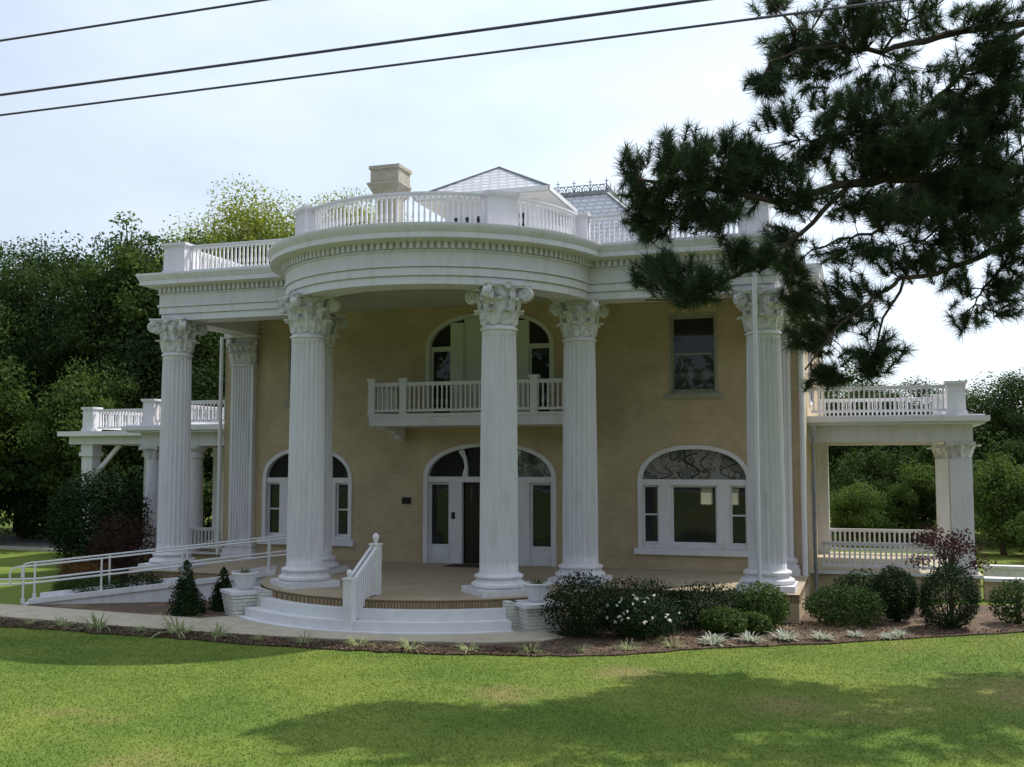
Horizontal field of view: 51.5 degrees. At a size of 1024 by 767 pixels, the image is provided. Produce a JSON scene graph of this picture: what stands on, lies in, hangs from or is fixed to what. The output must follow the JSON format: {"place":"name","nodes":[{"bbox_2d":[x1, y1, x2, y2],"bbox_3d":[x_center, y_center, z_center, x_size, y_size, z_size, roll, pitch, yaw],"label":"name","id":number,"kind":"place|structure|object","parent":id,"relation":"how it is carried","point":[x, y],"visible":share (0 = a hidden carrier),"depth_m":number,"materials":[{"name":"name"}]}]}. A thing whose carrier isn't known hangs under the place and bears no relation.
{"place":"outdoors","nodes":[
{"label":"outdoors","id":0,"kind":"place"},
{"bbox_2d":[0,536,136,547],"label":"driveway","id":1,"kind":"structure","parent":0,"point":[18,542],"depth_m":47.86,"materials":[{"name":"grey concrete"}]},
{"bbox_2d":[62,611,120,634],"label":"border grass","id":2,"kind":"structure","parent":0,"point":[97,626],"depth_m":22.78,"materials":[{"name":"green plant"}]},
{"bbox_2d":[0,0,268,41],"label":"overhead cable","id":3,"kind":"object","parent":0,"point":[138,19],"visible":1,"depth_m":9.76,"materials":[{"name":"rubber"}]},
{"bbox_2d":[142,613,211,637],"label":"border grass","id":4,"kind":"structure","parent":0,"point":[177,629],"depth_m":22.12,"materials":[{"name":"green plant"}]},
{"bbox_2d":[250,634,263,639],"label":"border grass","id":5,"kind":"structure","parent":0,"point":[256,638],"depth_m":21.47,"materials":[{"name":"green plant"}]},
{"bbox_2d":[0,0,710,95],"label":"overhead cable","id":6,"kind":"object","parent":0,"point":[384,43],"visible":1,"depth_m":8.97,"materials":[{"name":"rubber"}]},
{"bbox_2d":[0,0,906,115],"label":"overhead cable","id":7,"kind":"object","parent":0,"point":[546,45],"visible":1,"depth_m":8.65,"materials":[{"name":"rubber"}]},
{"bbox_2d":[0,504,1023,766],"bbox_3d":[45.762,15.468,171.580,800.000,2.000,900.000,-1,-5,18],"label":"ground","id":8,"kind":"structure","parent":0,"point":[8,562],"depth_m":15.81,"materials":[{"name":"green plant"}]},
{"bbox_2d":[0,323,49,537],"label":"tree","id":9,"kind":"object","parent":8,"relation":"on","point":[9,404],"visible":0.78,"depth_m":46.40,"materials":[{"name":"green plant"}]},
{"bbox_2d":[0,423,72,539],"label":"undergrowth bush","id":10,"kind":"object","parent":8,"relation":"on","point":[6,498],"visible":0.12,"depth_m":48.53,"materials":[{"name":"green plant"}]},
{"bbox_2d":[0,240,77,531],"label":"tree","id":11,"kind":"object","parent":8,"relation":"on","point":[4,259],"visible":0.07,"depth_m":54.85,"materials":[{"name":"green plant"}]},
{"bbox_2d":[0,230,108,535],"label":"tree","id":12,"kind":"object","parent":8,"relation":"on","point":[27,352],"visible":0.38,"depth_m":51.66,"materials":[{"name":"green plant"}]},
{"bbox_2d":[0,546,127,554],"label":"kerb","id":13,"kind":"structure","parent":8,"relation":"on","point":[25,548],"depth_m":43.63,"materials":[{"name":"concrete"}]},
{"bbox_2d":[49,575,87,591],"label":"shrub","id":14,"kind":"object","parent":8,"relation":"on","point":[61,585],"visible":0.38,"depth_m":28.73,"materials":[{"name":"green plant"}]},
{"bbox_2d":[0,418,143,540],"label":"undergrowth bush","id":15,"kind":"object","parent":8,"relation":"on","point":[32,478],"visible":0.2,"depth_m":47.35,"materials":[{"name":"green plant"}]},
{"bbox_2d":[0,356,144,519],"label":"tree","id":16,"kind":"object","parent":8,"relation":"on","point":[79,390],"visible":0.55,"depth_m":45.83,"materials":[{"name":"green plant"}]},
{"bbox_2d":[55,553,103,582],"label":"shrub","id":17,"kind":"object","parent":8,"relation":"on","point":[65,567],"visible":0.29,"depth_m":31.47,"materials":[{"name":"green plant"}]},
{"bbox_2d":[64,562,120,585],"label":"shrub","id":18,"kind":"object","parent":8,"relation":"on","point":[83,569],"visible":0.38,"depth_m":30.20,"materials":[{"name":"green plant"}]},
{"bbox_2d":[22,231,163,412],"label":"tree","id":19,"kind":"object","parent":8,"relation":"on","point":[104,245],"visible":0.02,"depth_m":55.47,"materials":[{"name":"green plant"}]},
{"bbox_2d":[65,573,121,592],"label":"shrub","id":20,"kind":"object","parent":8,"relation":"on","point":[88,584],"visible":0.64,"depth_m":28.13,"materials":[{"name":"green plant"}]},
{"bbox_2d":[42,466,153,572],"bbox_3d":[-13.630,4.464,34.842,3.808,3.511,2.601,-1,-5,18],"label":"shrub","id":21,"kind":"object","parent":8,"relation":"on","point":[115,499],"visible":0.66,"depth_m":34.33,"materials":[{"name":"green plant"}]},
{"bbox_2d":[4,256,219,470],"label":"tree","id":22,"kind":"object","parent":8,"relation":"on","point":[74,332],"visible":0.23,"depth_m":50.38,"materials":[{"name":"green plant"}]},
{"bbox_2d":[83,509,156,581],"bbox_3d":[-11.720,4.868,32.055,2.470,2.264,1.716,-1,-5,18],"label":"red shrub","id":23,"kind":"object","parent":8,"relation":"on","point":[127,564],"visible":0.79,"depth_m":31.90,"materials":[{"name":"red plant"}]},
{"bbox_2d":[69,211,174,531],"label":"tree","id":24,"kind":"object","parent":8,"relation":"on","point":[125,263],"visible":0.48,"depth_m":50.47,"materials":[{"name":"green plant"}]},
{"bbox_2d":[52,418,212,539],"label":"undergrowth bush","id":25,"kind":"object","parent":8,"relation":"on","point":[139,471],"visible":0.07,"depth_m":46.33,"materials":[{"name":"green plant"}]},
{"bbox_2d":[0,534,286,604],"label":"wheelchair ramp","id":26,"kind":"structure","parent":8,"relation":"on","point":[161,592],"depth_m":27.49,"materials":[{"name":"white paint"}]},
{"bbox_2d":[73,230,224,422],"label":"tree","id":27,"kind":"object","parent":8,"relation":"on","point":[143,330],"visible":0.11,"depth_m":50.61,"materials":[{"name":"green plant"}]},
{"bbox_2d":[90,268,225,534],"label":"tree","id":28,"kind":"object","parent":8,"relation":"on","point":[208,346],"visible":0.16,"depth_m":48.94,"materials":[{"name":"green plant"}]},
{"bbox_2d":[143,448,212,539],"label":"undergrowth bush","id":29,"kind":"object","parent":8,"relation":"on","point":[208,483],"visible":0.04,"depth_m":46.71,"materials":[{"name":"green plant"}]},
{"bbox_2d":[193,356,225,475],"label":"tree","id":30,"kind":"object","parent":8,"relation":"on","point":[211,385],"visible":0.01,"depth_m":50.35,"materials":[{"name":"green plant"}]},
{"bbox_2d":[139,173,331,364],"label":"tree","id":31,"kind":"object","parent":8,"relation":"on","point":[234,233],"visible":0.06,"depth_m":59.94,"materials":[{"name":"green plant"}]},
{"bbox_2d":[0,604,565,643],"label":"walkway","id":32,"kind":"structure","parent":8,"relation":"on","point":[243,626],"depth_m":22.99,"materials":[{"name":"concrete"}]},
{"bbox_2d":[238,194,350,264],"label":"tree","id":33,"kind":"object","parent":8,"relation":"on","point":[285,232],"visible":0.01,"depth_m":60.49,"materials":[{"name":"green plant"}]},
{"bbox_2d":[291,186,411,227],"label":"tree","id":34,"kind":"object","parent":8,"relation":"on","point":[359,210],"depth_m":63.28,"materials":[{"name":"green plant"}]},
{"bbox_2d":[0,601,1023,654],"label":"planting bed","id":35,"kind":"object","parent":8,"relation":"on","point":[985,619],"visible":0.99,"depth_m":22.72,"materials":[{"name":"brown soil"}]},
{"bbox_2d":[13,617,46,623],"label":"border grass","id":36,"kind":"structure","parent":35,"relation":"on","point":[33,621],"depth_m":23.62,"materials":[{"name":"green plant"}]},
{"bbox_2d":[43,614,83,629],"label":"border grass","id":37,"kind":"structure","parent":35,"relation":"on","point":[63,623],"depth_m":23.20,"materials":[{"name":"green plant"}]},
{"bbox_2d":[122,624,151,632],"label":"border grass","id":38,"kind":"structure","parent":35,"relation":"on","point":[139,629],"depth_m":22.53,"materials":[{"name":"green plant"}]},
{"bbox_2d":[114,572,162,588],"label":"shrub","id":39,"kind":"object","parent":35,"relation":"on","point":[134,580],"visible":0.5,"depth_m":28.12,"materials":[{"name":"green plant"}]},
{"bbox_2d":[162,560,208,616],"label":"evergreen shrub","id":40,"kind":"object","parent":35,"relation":"on","point":[187,596],"visible":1,"depth_m":25.04,"materials":[{"name":"green plant"}]},
{"bbox_2d":[195,621,236,641],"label":"border grass","id":41,"kind":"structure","parent":35,"relation":"on","point":[219,634],"depth_m":21.80,"materials":[{"name":"green plant"}]},
{"bbox_2d":[206,566,232,611],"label":"evergreen shrub","id":42,"kind":"object","parent":35,"relation":"on","point":[216,603],"visible":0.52,"depth_m":25.84,"materials":[{"name":"green plant"}]},
{"bbox_2d":[220,586,267,615],"bbox_3d":[-6.339,5.186,25.149,0.920,0.600,0.920,3,-5,-32],"label":"brick pedestal","id":43,"kind":"object","parent":35,"relation":"on","point":[236,601],"visible":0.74,"depth_m":24.77,"materials":[{"name":"white paint"}]},
{"bbox_2d":[232,571,258,589],"bbox_3d":[-6.339,4.680,25.187,0.640,0.410,0.640,-4,-6,43],"label":"urn","id":44,"kind":"object","parent":43,"relation":"on","point":[245,581],"visible":0.96,"depth_m":25.00,"materials":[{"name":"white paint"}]},
{"bbox_2d":[237,568,253,573],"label":"potted plant","id":45,"kind":"object","parent":44,"relation":"in","point":[246,571],"visible":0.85,"depth_m":25.12,"materials":[{"name":"green plant"}]},
{"bbox_2d":[281,631,325,647],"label":"border grass","id":46,"kind":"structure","parent":35,"relation":"on","point":[305,641],"depth_m":21.05,"materials":[{"name":"green plant"}]},
{"bbox_2d":[338,635,379,647],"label":"border grass","id":47,"kind":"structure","parent":35,"relation":"on","point":[352,640],"depth_m":20.78,"materials":[{"name":"green plant"}]},
{"bbox_2d":[387,637,426,651],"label":"border grass","id":48,"kind":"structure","parent":35,"relation":"on","point":[407,647],"depth_m":20.41,"materials":[{"name":"green plant"}]},
{"bbox_2d":[453,642,479,654],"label":"border grass","id":49,"kind":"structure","parent":35,"relation":"on","point":[464,647],"depth_m":20.23,"materials":[{"name":"green plant"}]},
{"bbox_2d":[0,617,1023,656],"bbox_3d":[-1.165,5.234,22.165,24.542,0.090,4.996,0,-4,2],"label":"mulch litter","id":50,"kind":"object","parent":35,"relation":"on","point":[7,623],"visible":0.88,"depth_m":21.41,"materials":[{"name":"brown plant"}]},
{"bbox_2d":[3,626,1023,656],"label":"bed edging","id":51,"kind":"object","parent":35,"relation":"on","point":[681,649],"visible":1,"depth_m":20.74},
{"bbox_2d":[510,641,548,653],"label":"border grass","id":52,"kind":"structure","parent":35,"relation":"on","point":[526,649],"depth_m":20.07,"materials":[{"name":"green plant"}]},
{"bbox_2d":[510,598,564,631],"bbox_3d":[0.538,5.016,22.893,0.920,0.600,0.920,2,-5,-22],"label":"brick pedestal","id":53,"kind":"object","parent":35,"relation":"on","point":[531,618],"visible":0.62,"depth_m":22.52,"materials":[{"name":"white paint"}]},
{"bbox_2d":[522,581,551,601],"bbox_3d":[0.538,4.511,22.931,0.640,0.410,0.640,1,-4,-7],"label":"urn","id":54,"kind":"object","parent":53,"relation":"on","point":[536,592],"visible":0.96,"depth_m":22.74,"materials":[{"name":"white paint"}]},
{"bbox_2d":[528,577,547,583],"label":"potted plant","id":55,"kind":"object","parent":54,"relation":"in","point":[535,582],"visible":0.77,"depth_m":22.97,"materials":[{"name":"green plant"}]},
{"bbox_2d":[540,569,619,637],"bbox_3d":[1.389,4.542,21.873,1.662,1.387,1.218,1,-4,-11],"label":"shrub","id":56,"kind":"object","parent":35,"relation":"on","point":[581,613],"visible":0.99,"depth_m":21.70,"materials":[{"name":"green plant"}]},
{"bbox_2d":[610,640,649,650],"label":"border grass","id":57,"kind":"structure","parent":35,"relation":"on","point":[626,646],"depth_m":20.34,"materials":[{"name":"green plant"}]},
{"bbox_2d":[581,575,699,628],"bbox_3d":[2.750,4.757,23.062,2.607,1.145,1.975,-1,-5,18],"label":"shrub","id":58,"kind":"object","parent":35,"relation":"on","point":[656,591],"visible":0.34,"depth_m":22.90,"materials":[{"name":"green plant"}]},
{"bbox_2d":[599,593,686,640],"bbox_3d":[2.636,4.748,21.661,1.838,0.949,1.523,-1,-5,18],"label":"flowering shrub","id":59,"kind":"object","parent":35,"relation":"on","point":[638,629],"visible":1,"depth_m":21.39,"materials":[{"name":"green plant"}]},
{"bbox_2d":[652,638,694,650],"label":"border grass","id":60,"kind":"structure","parent":35,"relation":"on","point":[667,644],"depth_m":20.63,"materials":[{"name":"green plant"}]},
{"bbox_2d":[659,580,753,630],"bbox_3d":[4.161,4.808,22.987,2.168,1.030,1.791,-1,-5,18],"label":"shrub","id":61,"kind":"object","parent":35,"relation":"on","point":[718,601],"visible":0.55,"depth_m":22.72,"materials":[{"name":"green plant"}]},
{"bbox_2d":[694,630,735,646],"bbox_3d":[4.007,5.040,20.965,0.857,0.281,0.935,0,-4,-2],"label":"dusty miller","id":62,"kind":"object","parent":35,"relation":"on","point":[715,640],"visible":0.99,"depth_m":20.96,"materials":[{"name":"plant"}]},
{"bbox_2d":[696,606,747,635],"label":"shrub","id":63,"kind":"object","parent":35,"relation":"on","point":[723,625],"visible":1,"depth_m":21.96,"materials":[{"name":"green plant"}]},
{"bbox_2d":[733,630,769,642],"bbox_3d":[4.757,5.083,21.260,0.866,0.234,0.754,2,-5,-25],"label":"dusty miller","id":64,"kind":"object","parent":35,"relation":"on","point":[749,638],"visible":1,"depth_m":21.19,"materials":[{"name":"plant"}]},
{"bbox_2d":[736,610,774,634],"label":"shrub","id":65,"kind":"object","parent":35,"relation":"on","point":[761,623],"visible":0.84,"depth_m":22.13,"materials":[{"name":"green plant"}]},
{"bbox_2d":[728,580,790,629],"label":"shrub","id":66,"kind":"object","parent":35,"relation":"on","point":[767,599],"visible":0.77,"depth_m":22.81,"materials":[{"name":"green plant"}]},
{"bbox_2d":[765,628,803,640],"bbox_3d":[5.496,5.082,21.449,0.819,0.269,0.894,-1,-4,11],"label":"dusty miller","id":67,"kind":"object","parent":35,"relation":"on","point":[784,637],"visible":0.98,"depth_m":21.40,"materials":[{"name":"plant"}]},
{"bbox_2d":[801,630,837,640],"bbox_3d":[6.255,5.109,21.492,0.689,0.214,0.790,-2,-5,29],"label":"dusty miller","id":68,"kind":"object","parent":35,"relation":"on","point":[820,636],"visible":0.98,"depth_m":21.44,"materials":[{"name":"plant"}]},
{"bbox_2d":[800,583,888,628],"bbox_3d":[7.370,4.899,23.530,1.872,0.927,1.807,-1,-5,18],"label":"shrub","id":69,"kind":"object","parent":35,"relation":"on","point":[833,593],"visible":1,"depth_m":23.30,"materials":[{"name":"green plant"}]},
{"bbox_2d":[846,628,866,637],"bbox_3d":[7.067,5.149,21.830,0.542,0.178,0.592,2,-5,-22],"label":"dusty miller","id":70,"kind":"object","parent":35,"relation":"on","point":[856,634],"visible":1,"depth_m":21.80,"materials":[{"name":"plant"}]},
{"bbox_2d":[827,568,894,615],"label":"shrub","id":71,"kind":"object","parent":35,"relation":"on","point":[855,576],"visible":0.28,"depth_m":24.84,"materials":[{"name":"green plant"}]},
{"bbox_2d":[875,631,894,639],"bbox_3d":[7.639,5.147,21.626,0.476,0.148,0.546,1,-4,-7],"label":"dusty miller","id":72,"kind":"object","parent":35,"relation":"on","point":[885,635],"visible":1,"depth_m":21.65,"materials":[{"name":"plant"}]},
{"bbox_2d":[870,563,918,621],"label":"globe shrub","id":73,"kind":"object","parent":35,"relation":"on","point":[899,610],"visible":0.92,"depth_m":23.84,"materials":[{"name":"green plant"}]},
{"bbox_2d":[890,628,910,637],"bbox_3d":[7.996,5.152,21.894,0.559,0.184,0.610,0,-4,5],"label":"dusty miller","id":74,"kind":"object","parent":35,"relation":"on","point":[899,633],"visible":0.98,"depth_m":21.87,"materials":[{"name":"plant"}]},
{"bbox_2d":[904,521,996,605],"bbox_3d":[10.464,4.411,25.358,2.074,2.182,2.192,-1,-5,18],"label":"maroon tree","id":75,"kind":"object","parent":35,"relation":"on","point":[931,539],"visible":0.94,"depth_m":25.18,"materials":[{"name":"purple plant"}]},
{"bbox_2d":[917,560,985,628],"bbox_3d":[9.457,4.578,23.073,1.450,1.490,1.369,3,-5,-30],"label":"globe shrub","id":76,"kind":"object","parent":35,"relation":"on","point":[951,619],"visible":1,"depth_m":22.86,"materials":[{"name":"green plant"}]},
{"bbox_2d":[983,577,1023,624],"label":"shrub","id":77,"kind":"object","parent":35,"relation":"on","point":[1017,615],"visible":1,"depth_m":23.65,"materials":[{"name":"green plant"}]},
{"bbox_2d":[57,163,1023,634],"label":"mansion","id":78,"kind":"structure","parent":8,"relation":"on","point":[507,381],"depth_m":29.23,"materials":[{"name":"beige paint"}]},
{"bbox_2d":[283,330,291,405],"bbox_3d":[-6.348,-0.491,33.152,1.600,2.380,0.330,-1,-5,18],"label":"window","id":79,"kind":"structure","parent":78,"relation":"in","point":[287,403],"depth_m":33.26,"materials":[{"name":"beige paint"}]},
{"bbox_2d":[257,449,353,545],"bbox_3d":[-6.334,3.474,32.803,3.300,3.000,0.320,-1,-5,18],"label":"arched window","id":80,"kind":"structure","parent":78,"relation":"in","point":[275,473],"depth_m":32.99,"materials":[{"name":"white paint"}]},
{"bbox_2d":[342,533,382,630],"bbox_3d":[-3.257,4.304,23.153,0.240,1.990,1.520,-1,-5,18],"label":"stair railing","id":81,"kind":"object","parent":78,"relation":"on","point":[362,581],"visible":1,"depth_m":22.98,"materials":[{"name":"white wood"}]},
{"bbox_2d":[402,497,410,503],"bbox_3d":[-3.156,3.500,31.690,0.290,0.200,0.034,-1,-5,18],"label":"wall plaque","id":82,"kind":"object","parent":78,"relation":"attached to","point":[406,500],"depth_m":31.67,"materials":[{"name":"brown metal"}]},
{"bbox_2d":[444,563,478,567],"bbox_3d":[-1.089,5.214,30.335,1.500,0.016,0.830,-1,-5,18],"label":"doormat","id":83,"kind":"object","parent":78,"relation":"on","point":[464,565],"visible":0.64,"depth_m":30.33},
{"bbox_2d":[425,313,553,412],"bbox_3d":[-0.660,-0.592,31.278,4.000,3.040,0.240,-1,-5,18],"label":"balcony doorway","id":84,"kind":"structure","parent":78,"relation":"in","point":[453,351],"depth_m":31.48,"materials":[{"name":"paint"}]},
{"bbox_2d":[634,445,747,556],"bbox_3d":[4.989,3.195,29.088,3.300,3.000,0.320,-1,-5,18],"label":"arched window","id":85,"kind":"structure","parent":78,"relation":"in","point":[692,499],"depth_m":29.17,"materials":[{"name":"white paint"}]},
{"bbox_2d":[664,312,722,398],"bbox_3d":[5.032,-0.771,29.419,1.600,2.380,0.330,-1,-5,18],"label":"window","id":86,"kind":"structure","parent":78,"relation":"in","point":[692,340],"depth_m":29.48,"materials":[{"name":"beige paint"}]},
{"bbox_2d":[808,353,812,405],"bbox_3d":[8.792,-0.423,31.261,0.060,2.100,1.300,-1,-5,18],"label":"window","id":87,"kind":"structure","parent":78,"relation":"in","point":[810,397],"depth_m":30.66,"materials":[{"name":"white wood"}]},
{"bbox_2d":[810,473,812,546],"bbox_3d":[8.787,3.666,30.956,0.050,2.100,1.300,-1,-5,18],"label":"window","id":88,"kind":"structure","parent":78,"relation":"in","point":[810,473],"depth_m":30.34,"materials":[{"name":"white metal"}]},
{"bbox_2d":[609,0,1023,397],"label":"pine tree","id":89,"kind":"object","parent":8,"relation":"on","point":[913,152],"visible":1,"depth_m":19.40,"materials":[{"name":"green plant"}]},
{"bbox_2d":[824,355,892,447],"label":"tree","id":90,"kind":"object","parent":8,"relation":"on","point":[854,380],"visible":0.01,"depth_m":62.91,"materials":[{"name":"green plant"}]},
{"bbox_2d":[829,478,909,545],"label":"tree","id":91,"kind":"object","parent":8,"relation":"on","point":[854,512],"visible":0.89,"depth_m":45.63,"materials":[{"name":"green plant"}]},
{"bbox_2d":[824,375,915,523],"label":"tree","id":92,"kind":"object","parent":8,"relation":"on","point":[835,450],"visible":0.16,"depth_m":54.54,"materials":[{"name":"green plant"}]},
{"bbox_2d":[829,445,916,539],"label":"tree","id":93,"kind":"object","parent":8,"relation":"on","point":[872,463],"visible":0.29,"depth_m":49.81,"materials":[{"name":"green plant"}]},
{"bbox_2d":[828,380,932,483],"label":"tree","id":94,"kind":"object","parent":8,"relation":"on","point":[887,396],"visible":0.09,"depth_m":55.95,"materials":[{"name":"green plant"}]},
{"bbox_2d":[876,458,936,542],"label":"tree","id":95,"kind":"object","parent":8,"relation":"on","point":[922,477],"visible":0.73,"depth_m":46.47,"materials":[{"name":"green plant"}]},
{"bbox_2d":[876,445,986,541],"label":"tree","id":96,"kind":"object","parent":8,"relation":"on","point":[926,455],"visible":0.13,"depth_m":47.82,"materials":[{"name":"green plant"}]},
{"bbox_2d":[866,375,1010,525],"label":"tree","id":97,"kind":"object","parent":8,"relation":"on","point":[929,394],"visible":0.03,"depth_m":54.49,"materials":[{"name":"green plant"}]},
{"bbox_2d":[933,451,1023,554],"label":"tree","id":98,"kind":"object","parent":8,"relation":"on","point":[998,483],"visible":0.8,"depth_m":41.40,"materials":[{"name":"green plant"}]},
{"bbox_2d":[933,367,1023,467],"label":"tree","id":99,"kind":"object","parent":8,"relation":"on","point":[1004,415],"visible":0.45,"depth_m":49.78,"materials":[{"name":"green plant"}]},
{"bbox_2d":[973,428,1023,545],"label":"tree","id":100,"kind":"object","parent":8,"relation":"on","point":[1013,447],"visible":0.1,"depth_m":46.17,"materials":[{"name":"green plant"}]},
{"bbox_2d":[1002,511,1023,548],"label":"tree","id":101,"kind":"object","parent":8,"relation":"on","point":[1020,527],"visible":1,"depth_m":38.44,"materials":[{"name":"green plant"}]},
{"bbox_2d":[0,0,1023,446],"label":"sky","id":102,"kind":"structure","parent":0,"point":[552,115],"materials":[{"name":"white"}]},
{"bbox_2d":[572,644,590,651],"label":"border grass","id":103,"kind":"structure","parent":0,"point":[582,650],"depth_m":20.11,"materials":[{"name":"green plant"}]}
]}

